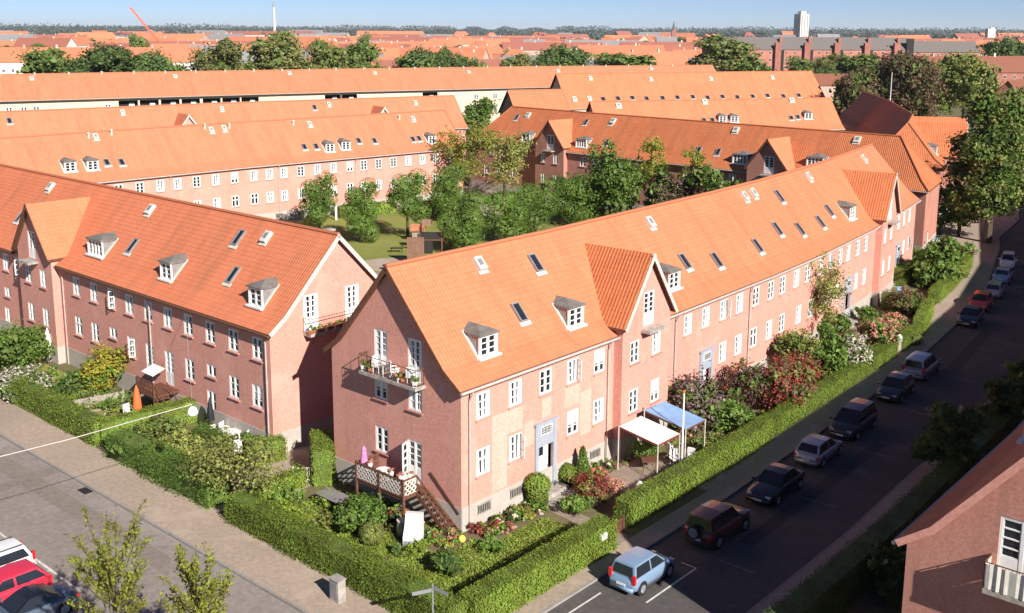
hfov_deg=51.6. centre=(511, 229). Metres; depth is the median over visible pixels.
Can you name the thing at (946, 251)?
garden tree
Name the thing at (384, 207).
hedge
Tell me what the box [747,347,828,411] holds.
shrub
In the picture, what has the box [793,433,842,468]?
parked car
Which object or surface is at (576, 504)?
shrub
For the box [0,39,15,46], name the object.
town house
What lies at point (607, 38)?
town house
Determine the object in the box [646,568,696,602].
road marking
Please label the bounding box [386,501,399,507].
garden plant
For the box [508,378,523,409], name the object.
window
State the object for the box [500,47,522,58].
town house
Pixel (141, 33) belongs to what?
town house
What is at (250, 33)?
town house
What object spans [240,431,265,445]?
shrub
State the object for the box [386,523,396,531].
garden plant
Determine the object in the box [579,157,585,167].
window
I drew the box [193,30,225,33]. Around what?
town house
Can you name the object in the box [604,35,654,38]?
town house
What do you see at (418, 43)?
town house
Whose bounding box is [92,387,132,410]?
shrub
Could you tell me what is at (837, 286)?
window
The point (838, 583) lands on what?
hedge
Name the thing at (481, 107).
tree
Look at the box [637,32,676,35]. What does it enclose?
town house
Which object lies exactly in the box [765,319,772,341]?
window
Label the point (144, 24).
construction crane
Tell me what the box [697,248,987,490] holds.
pavement
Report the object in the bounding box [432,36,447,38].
town house
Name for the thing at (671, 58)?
town house
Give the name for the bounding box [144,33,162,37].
town house
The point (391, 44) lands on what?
town house
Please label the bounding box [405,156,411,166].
window
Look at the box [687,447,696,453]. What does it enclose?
garden chair
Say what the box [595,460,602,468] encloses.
plant pot
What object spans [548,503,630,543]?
garden path
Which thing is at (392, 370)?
garden chair
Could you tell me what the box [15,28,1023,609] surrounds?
ground
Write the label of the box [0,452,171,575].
road patch
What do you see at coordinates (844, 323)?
shrub
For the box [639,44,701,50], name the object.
town house
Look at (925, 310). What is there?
hedge
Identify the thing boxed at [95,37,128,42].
town house
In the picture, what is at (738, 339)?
window
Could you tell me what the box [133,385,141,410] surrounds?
closed parasol
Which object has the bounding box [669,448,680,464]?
garden chair
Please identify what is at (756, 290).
window
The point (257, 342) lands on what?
window
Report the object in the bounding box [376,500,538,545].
flower bed
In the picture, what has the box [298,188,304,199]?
window
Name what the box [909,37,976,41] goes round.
town house
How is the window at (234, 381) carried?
in the row house at (85, 265)
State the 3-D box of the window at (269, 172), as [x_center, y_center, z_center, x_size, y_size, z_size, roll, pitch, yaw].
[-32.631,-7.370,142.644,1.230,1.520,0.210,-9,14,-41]
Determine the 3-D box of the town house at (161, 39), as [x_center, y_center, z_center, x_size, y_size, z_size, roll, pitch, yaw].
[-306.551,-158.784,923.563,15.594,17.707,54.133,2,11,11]
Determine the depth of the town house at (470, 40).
1068.92 m
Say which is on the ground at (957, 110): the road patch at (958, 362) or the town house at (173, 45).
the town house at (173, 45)
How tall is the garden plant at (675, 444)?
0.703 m
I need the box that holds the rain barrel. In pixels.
[396,517,404,538]
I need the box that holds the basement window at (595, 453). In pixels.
[589,446,600,460]
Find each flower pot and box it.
[366,459,373,466]
[386,467,393,475]
[396,471,404,479]
[406,471,413,477]
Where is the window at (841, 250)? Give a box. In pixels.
[838,248,843,266]
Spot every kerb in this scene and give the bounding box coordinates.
[0,433,308,612]
[539,238,999,612]
[746,358,1023,612]
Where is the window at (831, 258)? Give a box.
[827,254,835,271]
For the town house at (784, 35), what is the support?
on the ground at (957, 110)
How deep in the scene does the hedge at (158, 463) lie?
61.14 m
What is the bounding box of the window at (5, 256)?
[2,253,9,272]
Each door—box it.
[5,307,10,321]
[146,343,155,377]
[165,350,174,385]
[207,389,215,409]
[303,293,318,330]
[345,284,358,316]
[374,328,387,372]
[402,441,407,479]
[408,338,421,383]
[408,439,421,484]
[539,444,547,471]
[997,515,1023,574]
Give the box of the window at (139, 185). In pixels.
[135,182,143,191]
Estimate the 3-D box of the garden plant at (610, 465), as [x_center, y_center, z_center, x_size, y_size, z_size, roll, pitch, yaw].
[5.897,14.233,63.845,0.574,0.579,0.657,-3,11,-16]
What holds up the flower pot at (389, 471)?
hanging from the garden deck at (395, 487)
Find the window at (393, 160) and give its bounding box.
[390,157,396,167]
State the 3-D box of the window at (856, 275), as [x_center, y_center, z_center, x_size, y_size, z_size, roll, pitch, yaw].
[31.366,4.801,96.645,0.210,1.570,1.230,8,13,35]
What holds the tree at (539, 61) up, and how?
on the ground at (957, 110)
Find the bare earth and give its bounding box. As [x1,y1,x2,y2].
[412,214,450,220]
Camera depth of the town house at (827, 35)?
1974.12 m
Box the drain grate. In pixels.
[78,487,92,493]
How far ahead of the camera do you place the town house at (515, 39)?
1270.33 m
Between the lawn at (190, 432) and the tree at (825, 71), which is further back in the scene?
the tree at (825, 71)
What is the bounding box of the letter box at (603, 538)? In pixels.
[600,532,606,554]
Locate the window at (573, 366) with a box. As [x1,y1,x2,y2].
[566,357,581,386]
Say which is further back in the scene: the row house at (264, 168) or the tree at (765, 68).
the tree at (765, 68)
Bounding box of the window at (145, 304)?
[143,300,152,323]
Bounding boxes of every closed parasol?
[45,328,51,361]
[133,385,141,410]
[207,397,214,423]
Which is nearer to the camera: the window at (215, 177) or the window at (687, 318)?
the window at (687, 318)
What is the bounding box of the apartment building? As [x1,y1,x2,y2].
[0,64,715,122]
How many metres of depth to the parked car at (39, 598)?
47.21 m
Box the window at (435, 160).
[432,153,437,163]
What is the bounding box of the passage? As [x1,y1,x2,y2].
[210,435,333,511]
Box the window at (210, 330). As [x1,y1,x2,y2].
[204,320,215,346]
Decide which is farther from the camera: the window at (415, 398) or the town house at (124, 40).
the town house at (124, 40)
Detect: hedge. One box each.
[2,373,112,446]
[96,396,197,446]
[102,426,232,510]
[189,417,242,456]
[222,487,468,612]
[245,432,288,464]
[248,461,308,500]
[308,428,336,486]
[334,201,396,217]
[413,197,468,214]
[456,513,618,612]
[464,190,518,204]
[613,415,773,526]
[694,341,900,480]
[758,394,1023,612]
[856,318,923,346]
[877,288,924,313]
[893,258,916,286]
[894,314,931,351]
[912,297,934,335]
[927,255,973,303]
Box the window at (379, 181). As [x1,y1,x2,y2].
[376,180,381,190]
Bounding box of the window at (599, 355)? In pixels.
[593,347,606,376]
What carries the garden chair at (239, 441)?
on the lawn at (190, 432)
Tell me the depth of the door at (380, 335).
57.95 m
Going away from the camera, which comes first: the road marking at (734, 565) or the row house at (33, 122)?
the road marking at (734, 565)
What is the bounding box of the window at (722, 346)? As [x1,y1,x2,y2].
[718,341,727,364]
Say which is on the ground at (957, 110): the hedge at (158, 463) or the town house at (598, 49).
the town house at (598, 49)
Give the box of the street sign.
[412,583,447,612]
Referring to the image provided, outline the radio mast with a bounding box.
[273,2,275,30]
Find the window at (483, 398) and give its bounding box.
[475,389,492,422]
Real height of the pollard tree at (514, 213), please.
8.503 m
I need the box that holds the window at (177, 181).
[174,178,182,190]
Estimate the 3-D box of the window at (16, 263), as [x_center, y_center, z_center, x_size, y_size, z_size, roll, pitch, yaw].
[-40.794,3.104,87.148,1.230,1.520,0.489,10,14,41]
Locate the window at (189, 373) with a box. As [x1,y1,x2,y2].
[184,358,195,383]
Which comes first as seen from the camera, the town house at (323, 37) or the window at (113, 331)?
the window at (113, 331)
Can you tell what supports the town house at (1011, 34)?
on the ground at (957, 110)
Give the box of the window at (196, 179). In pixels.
[193,176,201,188]
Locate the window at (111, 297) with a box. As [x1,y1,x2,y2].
[106,288,115,310]
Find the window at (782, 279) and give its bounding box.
[779,275,786,295]
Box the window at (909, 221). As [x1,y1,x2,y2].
[908,208,910,223]
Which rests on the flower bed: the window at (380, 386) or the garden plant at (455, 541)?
the garden plant at (455, 541)
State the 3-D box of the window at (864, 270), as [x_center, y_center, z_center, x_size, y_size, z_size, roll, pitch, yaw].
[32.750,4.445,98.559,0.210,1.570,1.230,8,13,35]
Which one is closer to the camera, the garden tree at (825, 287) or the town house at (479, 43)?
the garden tree at (825, 287)
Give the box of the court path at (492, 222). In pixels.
[480,204,512,240]
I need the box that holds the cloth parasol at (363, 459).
[360,446,367,478]
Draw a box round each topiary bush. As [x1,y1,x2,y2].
[358,521,383,545]
[391,541,402,557]
[524,471,551,507]
[558,462,576,484]
[575,445,590,484]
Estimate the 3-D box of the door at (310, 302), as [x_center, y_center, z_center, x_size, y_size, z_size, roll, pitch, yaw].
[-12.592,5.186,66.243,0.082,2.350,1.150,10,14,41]
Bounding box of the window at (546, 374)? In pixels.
[539,367,553,397]
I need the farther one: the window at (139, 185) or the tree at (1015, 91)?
the tree at (1015, 91)
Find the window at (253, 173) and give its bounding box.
[250,170,257,181]
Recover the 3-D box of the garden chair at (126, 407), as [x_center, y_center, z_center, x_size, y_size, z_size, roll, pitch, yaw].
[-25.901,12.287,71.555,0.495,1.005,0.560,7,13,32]
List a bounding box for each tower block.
[793,11,808,36]
[985,27,995,37]
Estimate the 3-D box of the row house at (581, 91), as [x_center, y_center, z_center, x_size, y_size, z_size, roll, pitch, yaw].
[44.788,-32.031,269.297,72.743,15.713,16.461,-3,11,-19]
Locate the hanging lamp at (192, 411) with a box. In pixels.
[0,312,197,456]
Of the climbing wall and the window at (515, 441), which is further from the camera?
the climbing wall
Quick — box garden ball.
[458,535,465,542]
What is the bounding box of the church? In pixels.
[671,22,675,36]
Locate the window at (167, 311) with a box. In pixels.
[162,306,172,330]
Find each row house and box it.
[0,95,468,160]
[0,109,465,220]
[0,163,377,450]
[323,143,920,532]
[469,106,943,250]
[498,89,569,114]
[550,71,824,111]
[586,97,844,130]
[839,91,968,225]
[891,410,1023,612]
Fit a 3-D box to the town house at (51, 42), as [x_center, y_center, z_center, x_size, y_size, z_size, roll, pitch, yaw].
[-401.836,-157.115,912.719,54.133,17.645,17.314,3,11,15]
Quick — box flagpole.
[681,390,685,461]
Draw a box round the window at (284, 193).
[281,190,287,201]
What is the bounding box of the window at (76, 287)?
[72,276,80,297]
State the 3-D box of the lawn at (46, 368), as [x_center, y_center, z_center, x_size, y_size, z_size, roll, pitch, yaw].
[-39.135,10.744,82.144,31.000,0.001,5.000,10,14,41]
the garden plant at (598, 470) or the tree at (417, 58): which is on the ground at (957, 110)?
the tree at (417, 58)
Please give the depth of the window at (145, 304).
73.79 m
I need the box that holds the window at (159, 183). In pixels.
[156,180,165,192]
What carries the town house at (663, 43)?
on the ground at (957, 110)
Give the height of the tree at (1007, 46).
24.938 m
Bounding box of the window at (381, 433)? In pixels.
[374,425,389,456]
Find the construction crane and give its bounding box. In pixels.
[129,7,159,40]
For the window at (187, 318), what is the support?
in the row house at (85, 265)
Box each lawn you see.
[0,359,132,415]
[104,428,243,468]
[287,195,616,272]
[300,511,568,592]
[459,517,559,562]
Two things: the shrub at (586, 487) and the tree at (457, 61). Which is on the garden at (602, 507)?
the shrub at (586, 487)
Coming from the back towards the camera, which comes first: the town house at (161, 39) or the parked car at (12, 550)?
the town house at (161, 39)
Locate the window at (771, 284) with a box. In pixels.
[767,280,774,301]
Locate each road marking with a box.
[0,533,80,591]
[569,593,600,612]
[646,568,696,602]
[714,558,753,572]
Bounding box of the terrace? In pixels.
[592,455,677,494]
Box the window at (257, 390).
[251,383,263,411]
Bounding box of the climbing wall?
[407,237,423,258]
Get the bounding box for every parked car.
[0,536,35,566]
[0,558,52,602]
[0,581,79,612]
[608,546,674,595]
[683,500,749,549]
[746,462,805,506]
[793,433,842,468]
[828,398,877,440]
[876,371,914,402]
[901,351,940,380]
[956,305,984,327]
[968,290,992,311]
[984,280,1006,298]
[991,267,1014,283]
[998,251,1016,269]
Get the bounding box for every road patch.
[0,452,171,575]
[0,467,57,491]
[943,329,992,374]
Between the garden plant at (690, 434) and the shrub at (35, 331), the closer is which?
the garden plant at (690, 434)
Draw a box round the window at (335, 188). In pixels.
[331,185,337,195]
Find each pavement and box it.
[0,397,397,612]
[511,541,636,612]
[520,183,998,605]
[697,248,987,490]
[751,395,1000,612]
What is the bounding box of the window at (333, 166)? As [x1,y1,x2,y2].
[330,163,336,173]
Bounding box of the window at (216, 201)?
[213,198,220,207]
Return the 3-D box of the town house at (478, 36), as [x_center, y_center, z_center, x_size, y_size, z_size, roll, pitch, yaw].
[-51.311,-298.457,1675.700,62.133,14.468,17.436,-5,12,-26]
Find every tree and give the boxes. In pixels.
[11,46,74,73]
[30,43,46,46]
[54,39,149,72]
[63,499,154,612]
[127,32,149,46]
[130,46,193,71]
[155,542,236,612]
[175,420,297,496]
[183,37,250,70]
[241,26,315,69]
[298,170,337,228]
[303,38,350,68]
[340,177,379,242]
[341,41,385,68]
[355,32,371,45]
[366,61,385,67]
[385,168,431,238]
[390,44,443,67]
[424,120,499,193]
[425,162,466,217]
[436,189,485,248]
[437,43,450,63]
[437,51,474,66]
[462,97,500,133]
[469,56,489,66]
[473,130,541,201]
[476,182,535,240]
[498,52,535,66]
[510,174,561,231]
[530,54,561,65]
[531,40,596,65]
[548,171,593,223]
[549,174,594,209]
[569,137,650,218]
[588,51,656,65]
[633,133,670,198]
[642,164,674,205]
[649,171,699,203]
[676,145,705,193]
[677,36,684,41]
[684,33,773,71]
[686,161,742,195]
[754,62,777,70]
[783,54,815,72]
[809,248,851,325]
[812,53,846,73]
[814,65,844,73]
[822,54,849,73]
[825,65,883,114]
[835,53,880,73]
[864,539,906,608]
[869,45,953,116]
[908,399,989,472]
[910,234,969,282]
[929,49,1003,120]
[937,183,983,236]
[938,84,1023,242]
[974,372,1023,431]
[976,34,1023,55]
[983,86,1023,137]
[998,352,1023,382]
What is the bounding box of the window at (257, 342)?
[251,336,263,363]
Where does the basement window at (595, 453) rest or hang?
in the row house at (519, 353)
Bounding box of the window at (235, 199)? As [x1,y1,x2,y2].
[232,195,239,207]
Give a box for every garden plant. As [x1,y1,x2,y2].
[48,369,58,376]
[111,408,121,412]
[382,507,389,513]
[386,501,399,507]
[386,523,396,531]
[387,512,398,520]
[423,528,438,538]
[426,532,438,545]
[432,528,443,535]
[437,536,453,548]
[445,527,455,534]
[447,536,459,544]
[450,529,462,537]
[468,522,480,533]
[473,522,485,533]
[484,527,493,536]
[490,515,500,521]
[491,512,502,524]
[491,523,505,536]
[504,509,512,516]
[504,521,512,530]
[506,510,522,521]
[510,504,522,512]
[515,510,527,517]
[520,507,532,520]
[528,507,535,516]
[529,500,538,510]
[537,500,548,511]
[596,468,606,476]
[605,461,614,468]
[669,438,680,446]
[684,430,694,437]
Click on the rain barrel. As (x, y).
(400, 525)
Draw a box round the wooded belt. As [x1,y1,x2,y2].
[0,22,1023,39]
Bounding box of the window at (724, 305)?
[719,298,731,322]
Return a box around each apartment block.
[701,37,913,70]
[913,41,980,55]
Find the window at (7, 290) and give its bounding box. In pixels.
[3,287,10,298]
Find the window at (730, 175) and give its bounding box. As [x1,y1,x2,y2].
[729,174,735,182]
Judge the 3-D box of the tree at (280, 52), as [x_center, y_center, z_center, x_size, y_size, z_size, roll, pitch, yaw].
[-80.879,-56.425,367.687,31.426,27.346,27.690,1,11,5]
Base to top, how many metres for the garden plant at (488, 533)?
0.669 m
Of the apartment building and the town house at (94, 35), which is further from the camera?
the town house at (94, 35)
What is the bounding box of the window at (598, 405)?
[592,397,605,426]
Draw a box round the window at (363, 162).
[360,160,366,170]
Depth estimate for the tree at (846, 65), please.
421.45 m
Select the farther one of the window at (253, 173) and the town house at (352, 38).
the town house at (352, 38)
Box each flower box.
[308,325,315,334]
[317,323,324,331]
[325,321,333,329]
[335,319,341,327]
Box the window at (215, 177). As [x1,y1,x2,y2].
[212,174,219,185]
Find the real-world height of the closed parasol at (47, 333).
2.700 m
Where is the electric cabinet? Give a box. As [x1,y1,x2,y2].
[328,573,346,603]
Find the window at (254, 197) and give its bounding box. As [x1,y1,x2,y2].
[251,193,259,204]
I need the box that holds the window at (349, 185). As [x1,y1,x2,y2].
[347,183,352,191]
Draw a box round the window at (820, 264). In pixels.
[817,259,822,277]
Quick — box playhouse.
[410,224,425,236]
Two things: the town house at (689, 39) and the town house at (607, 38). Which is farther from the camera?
the town house at (607, 38)
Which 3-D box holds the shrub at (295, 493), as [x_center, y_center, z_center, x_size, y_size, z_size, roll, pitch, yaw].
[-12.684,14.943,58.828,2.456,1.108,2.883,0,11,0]
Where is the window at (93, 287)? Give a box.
[89,282,97,303]
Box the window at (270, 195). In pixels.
[266,191,274,203]
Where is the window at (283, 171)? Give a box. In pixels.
[280,167,286,178]
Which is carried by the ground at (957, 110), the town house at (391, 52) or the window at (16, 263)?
the town house at (391, 52)
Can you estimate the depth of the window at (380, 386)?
58.44 m
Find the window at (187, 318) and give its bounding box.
[182,313,193,338]
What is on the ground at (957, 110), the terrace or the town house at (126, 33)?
the town house at (126, 33)
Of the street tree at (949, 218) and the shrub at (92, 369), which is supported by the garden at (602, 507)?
the shrub at (92, 369)
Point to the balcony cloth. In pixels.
(1007, 583)
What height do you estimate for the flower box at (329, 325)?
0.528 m
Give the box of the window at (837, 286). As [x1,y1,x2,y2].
[835,284,843,302]
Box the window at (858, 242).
[855,240,860,257]
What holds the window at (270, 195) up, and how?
in the row house at (264, 168)
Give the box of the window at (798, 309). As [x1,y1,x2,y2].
[795,305,801,325]
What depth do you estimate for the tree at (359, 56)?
375.17 m
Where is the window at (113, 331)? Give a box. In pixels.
[108,327,117,341]
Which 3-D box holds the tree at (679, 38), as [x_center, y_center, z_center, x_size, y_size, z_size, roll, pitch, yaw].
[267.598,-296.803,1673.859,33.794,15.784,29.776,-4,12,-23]
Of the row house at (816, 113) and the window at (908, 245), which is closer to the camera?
the window at (908, 245)
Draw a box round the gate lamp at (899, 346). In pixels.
[896,334,901,351]
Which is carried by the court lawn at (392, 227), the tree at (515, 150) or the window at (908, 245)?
the tree at (515, 150)
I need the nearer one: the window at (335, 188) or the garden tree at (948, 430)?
the garden tree at (948, 430)
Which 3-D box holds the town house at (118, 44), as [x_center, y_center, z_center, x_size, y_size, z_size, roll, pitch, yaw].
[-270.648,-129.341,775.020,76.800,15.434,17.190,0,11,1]
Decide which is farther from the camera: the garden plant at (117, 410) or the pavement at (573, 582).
the garden plant at (117, 410)
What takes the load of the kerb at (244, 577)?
on the ground at (957, 110)
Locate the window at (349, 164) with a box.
[347,161,353,171]
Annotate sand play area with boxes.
[365,258,406,270]
[463,185,495,194]
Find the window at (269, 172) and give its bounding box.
[266,169,273,179]
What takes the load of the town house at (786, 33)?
on the ground at (957, 110)
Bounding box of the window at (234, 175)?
[231,172,237,183]
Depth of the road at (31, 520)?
54.55 m
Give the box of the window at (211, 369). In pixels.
[205,363,216,380]
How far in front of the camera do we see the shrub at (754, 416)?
69.83 m
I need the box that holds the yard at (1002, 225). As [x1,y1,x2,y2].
[940,206,1018,260]
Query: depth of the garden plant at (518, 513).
57.01 m
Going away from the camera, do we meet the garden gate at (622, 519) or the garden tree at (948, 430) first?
the garden gate at (622, 519)
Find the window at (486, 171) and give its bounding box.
[483,165,488,173]
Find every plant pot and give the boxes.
[360,359,367,370]
[366,363,372,372]
[393,371,401,382]
[398,372,405,383]
[411,375,419,387]
[590,461,597,473]
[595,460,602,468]
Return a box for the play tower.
[419,219,454,252]
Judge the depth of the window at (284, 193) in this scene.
144.65 m
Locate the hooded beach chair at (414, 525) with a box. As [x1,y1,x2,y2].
[403,511,423,548]
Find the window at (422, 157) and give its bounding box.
[420,154,425,164]
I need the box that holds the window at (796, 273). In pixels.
[793,269,800,289]
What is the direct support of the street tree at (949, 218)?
on the yard at (1002, 225)
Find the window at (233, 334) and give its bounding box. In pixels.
[227,328,238,354]
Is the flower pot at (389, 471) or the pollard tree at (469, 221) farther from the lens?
the pollard tree at (469, 221)
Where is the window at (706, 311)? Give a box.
[701,306,710,329]
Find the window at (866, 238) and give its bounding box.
[864,236,868,252]
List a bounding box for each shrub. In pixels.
[0,318,55,369]
[0,361,54,402]
[27,324,44,338]
[45,367,97,395]
[66,386,105,410]
[68,338,131,392]
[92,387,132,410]
[110,430,149,457]
[120,409,189,446]
[149,427,209,458]
[190,465,250,495]
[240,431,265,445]
[242,442,275,461]
[265,485,306,511]
[272,496,312,520]
[299,511,338,531]
[312,487,340,507]
[330,492,388,531]
[345,534,365,548]
[380,552,406,569]
[404,538,433,555]
[430,547,464,576]
[475,535,506,553]
[559,493,594,515]
[565,470,613,498]
[602,470,624,492]
[625,437,665,464]
[666,360,727,435]
[690,429,729,449]
[705,398,753,431]
[713,357,776,407]
[740,407,760,425]
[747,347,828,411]
[772,327,825,364]
[808,325,854,380]
[816,311,853,335]
[839,330,874,370]
[851,305,878,320]
[851,316,902,346]
[879,312,912,328]
[886,285,923,316]
[902,256,944,288]
[912,246,923,259]
[944,259,970,279]
[957,241,980,258]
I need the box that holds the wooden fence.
[72,389,123,411]
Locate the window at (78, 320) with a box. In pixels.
[74,315,82,337]
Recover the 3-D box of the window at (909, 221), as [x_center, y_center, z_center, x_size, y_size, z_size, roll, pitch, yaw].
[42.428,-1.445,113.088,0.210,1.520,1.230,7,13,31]
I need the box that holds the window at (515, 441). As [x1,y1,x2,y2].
[508,432,524,464]
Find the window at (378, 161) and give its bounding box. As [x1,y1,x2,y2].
[375,158,382,169]
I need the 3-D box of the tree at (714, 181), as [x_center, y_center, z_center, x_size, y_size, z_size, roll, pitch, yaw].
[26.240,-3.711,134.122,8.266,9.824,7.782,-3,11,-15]
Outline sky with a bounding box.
[0,0,1023,31]
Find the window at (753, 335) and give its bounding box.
[749,326,757,349]
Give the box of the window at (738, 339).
[734,333,742,357]
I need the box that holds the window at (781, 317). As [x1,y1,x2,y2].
[778,313,785,334]
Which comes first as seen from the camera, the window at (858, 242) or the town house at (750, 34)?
the window at (858, 242)
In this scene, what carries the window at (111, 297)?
in the row house at (85, 265)
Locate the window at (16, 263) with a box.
[14,257,19,276]
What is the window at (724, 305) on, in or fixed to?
in the row house at (519, 353)
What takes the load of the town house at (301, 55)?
on the ground at (957, 110)
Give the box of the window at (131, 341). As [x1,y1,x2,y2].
[127,335,136,359]
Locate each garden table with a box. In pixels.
[222,428,240,435]
[315,487,349,509]
[376,466,388,477]
[382,362,389,376]
[640,453,656,472]
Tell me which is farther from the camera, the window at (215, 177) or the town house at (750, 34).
the town house at (750, 34)
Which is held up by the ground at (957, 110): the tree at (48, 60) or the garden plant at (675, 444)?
the tree at (48, 60)
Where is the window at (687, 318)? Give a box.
[683,313,693,337]
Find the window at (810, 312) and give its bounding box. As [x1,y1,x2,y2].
[807,299,813,319]
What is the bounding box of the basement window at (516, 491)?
[509,484,523,499]
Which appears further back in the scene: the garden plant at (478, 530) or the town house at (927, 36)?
the town house at (927, 36)
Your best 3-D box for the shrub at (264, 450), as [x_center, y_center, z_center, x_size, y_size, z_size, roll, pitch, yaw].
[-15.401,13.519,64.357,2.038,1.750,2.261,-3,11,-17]
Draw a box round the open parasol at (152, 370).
[141,364,164,376]
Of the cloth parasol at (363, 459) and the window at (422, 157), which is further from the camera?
the window at (422, 157)
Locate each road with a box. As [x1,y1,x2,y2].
[0,437,300,612]
[547,205,1023,612]
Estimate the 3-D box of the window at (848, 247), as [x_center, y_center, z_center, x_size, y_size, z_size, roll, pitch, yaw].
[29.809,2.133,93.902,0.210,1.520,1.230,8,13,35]
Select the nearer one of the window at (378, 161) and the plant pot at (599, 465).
the plant pot at (599, 465)
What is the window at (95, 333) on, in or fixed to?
in the row house at (85, 265)
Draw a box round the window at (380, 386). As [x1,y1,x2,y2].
[372,379,388,403]
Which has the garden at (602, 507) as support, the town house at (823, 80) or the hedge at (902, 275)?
the hedge at (902, 275)
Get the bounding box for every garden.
[0,185,937,558]
[539,401,901,612]
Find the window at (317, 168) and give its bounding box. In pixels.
[314,164,320,175]
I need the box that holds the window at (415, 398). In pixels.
[406,390,422,415]
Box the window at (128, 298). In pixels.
[124,294,133,316]
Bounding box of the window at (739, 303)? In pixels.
[735,292,744,315]
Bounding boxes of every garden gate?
[292,463,313,481]
[616,514,624,534]
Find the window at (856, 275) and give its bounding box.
[853,273,858,291]
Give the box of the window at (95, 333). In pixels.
[91,322,99,344]
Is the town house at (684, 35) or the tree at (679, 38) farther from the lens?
the town house at (684, 35)
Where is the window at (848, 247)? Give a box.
[846,244,850,262]
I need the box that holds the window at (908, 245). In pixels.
[907,236,912,251]
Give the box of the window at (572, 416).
[566,408,580,438]
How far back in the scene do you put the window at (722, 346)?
75.39 m
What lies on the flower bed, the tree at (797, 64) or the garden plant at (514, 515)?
the garden plant at (514, 515)
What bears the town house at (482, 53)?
on the ground at (957, 110)
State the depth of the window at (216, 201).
137.86 m
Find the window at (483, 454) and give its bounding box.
[475,445,492,479]
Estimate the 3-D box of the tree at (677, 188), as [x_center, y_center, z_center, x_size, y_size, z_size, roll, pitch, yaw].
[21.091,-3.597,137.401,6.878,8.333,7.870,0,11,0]
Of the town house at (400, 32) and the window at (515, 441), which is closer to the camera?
the window at (515, 441)
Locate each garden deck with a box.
[135,376,183,413]
[355,452,458,535]
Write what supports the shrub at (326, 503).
on the garden at (602, 507)
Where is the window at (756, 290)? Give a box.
[752,286,760,308]
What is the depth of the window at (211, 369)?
69.12 m
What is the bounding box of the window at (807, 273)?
[804,264,811,284]
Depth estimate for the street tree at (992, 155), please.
128.53 m
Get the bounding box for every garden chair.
[122,403,133,413]
[218,421,229,429]
[233,439,241,455]
[371,354,382,373]
[388,360,398,379]
[406,367,417,384]
[666,442,672,456]
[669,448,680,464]
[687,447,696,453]
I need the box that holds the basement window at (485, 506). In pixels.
[477,499,491,515]
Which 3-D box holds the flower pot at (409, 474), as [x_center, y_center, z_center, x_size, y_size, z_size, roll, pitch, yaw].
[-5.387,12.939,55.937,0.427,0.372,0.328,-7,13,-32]
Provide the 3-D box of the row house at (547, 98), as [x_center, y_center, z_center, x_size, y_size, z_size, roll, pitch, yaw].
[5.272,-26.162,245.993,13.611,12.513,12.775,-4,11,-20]
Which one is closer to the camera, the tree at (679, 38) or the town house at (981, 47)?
the town house at (981, 47)
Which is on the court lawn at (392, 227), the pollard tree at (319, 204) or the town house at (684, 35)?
the pollard tree at (319, 204)
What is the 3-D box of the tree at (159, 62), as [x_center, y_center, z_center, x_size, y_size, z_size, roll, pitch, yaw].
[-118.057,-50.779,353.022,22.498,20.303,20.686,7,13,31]
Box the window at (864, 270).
[862,268,866,286]
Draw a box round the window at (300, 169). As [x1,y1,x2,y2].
[297,166,304,176]
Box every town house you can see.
[0,31,28,33]
[0,33,36,40]
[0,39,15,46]
[0,45,202,73]
[12,36,77,46]
[33,34,66,37]
[52,35,93,46]
[57,33,75,35]
[74,32,116,42]
[89,42,131,46]
[92,30,107,31]
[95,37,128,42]
[102,38,122,42]
[112,32,132,34]
[116,35,130,38]
[117,31,161,34]
[136,32,144,37]
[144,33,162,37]
[144,37,176,40]
[144,39,251,46]
[152,42,250,49]
[155,33,204,40]
[189,43,238,55]
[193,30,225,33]
[201,33,244,39]
[224,31,316,35]
[229,35,319,50]
[239,53,255,64]
[242,50,310,57]
[292,30,323,32]
[294,34,321,35]
[294,35,330,39]
[308,42,410,50]
[309,57,455,65]
[318,33,349,35]
[322,39,340,47]
[331,36,388,40]
[334,36,351,40]
[336,40,433,46]
[357,31,378,35]
[357,35,430,40]
[365,34,426,36]
[368,41,399,46]
[372,45,489,58]
[376,57,502,67]
[377,31,424,33]
[377,46,491,58]
[411,46,457,47]
[427,34,452,37]
[428,38,457,46]
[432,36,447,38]
[448,35,469,37]
[448,37,510,45]
[453,31,468,35]
[459,49,481,58]
[461,44,504,58]
[469,39,488,45]
[470,36,487,37]
[485,36,556,41]
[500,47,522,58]
[502,40,602,54]
[503,36,559,38]
[503,55,537,61]
[523,38,545,41]
[531,32,546,35]
[543,34,588,38]
[555,38,594,40]
[565,39,639,44]
[577,43,664,58]
[585,58,598,65]
[601,37,620,39]
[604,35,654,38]
[608,49,688,64]
[613,31,631,34]
[620,40,696,45]
[630,36,663,40]
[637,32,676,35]
[639,34,654,41]
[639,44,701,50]
[655,36,677,41]
[660,33,695,38]
[672,47,701,57]
[685,36,707,41]
[743,32,754,36]
[773,35,795,36]
[780,31,792,34]
[814,74,873,100]
[816,34,839,36]
[884,36,924,38]
[886,53,1023,90]
[900,35,929,37]
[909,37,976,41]
[940,37,964,40]
[951,33,981,38]
[976,43,986,55]
[977,39,1023,42]
[979,33,1023,38]
[983,38,1023,39]
[992,78,1023,97]
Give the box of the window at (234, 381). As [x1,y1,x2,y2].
[228,374,240,401]
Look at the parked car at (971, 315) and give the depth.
95.30 m

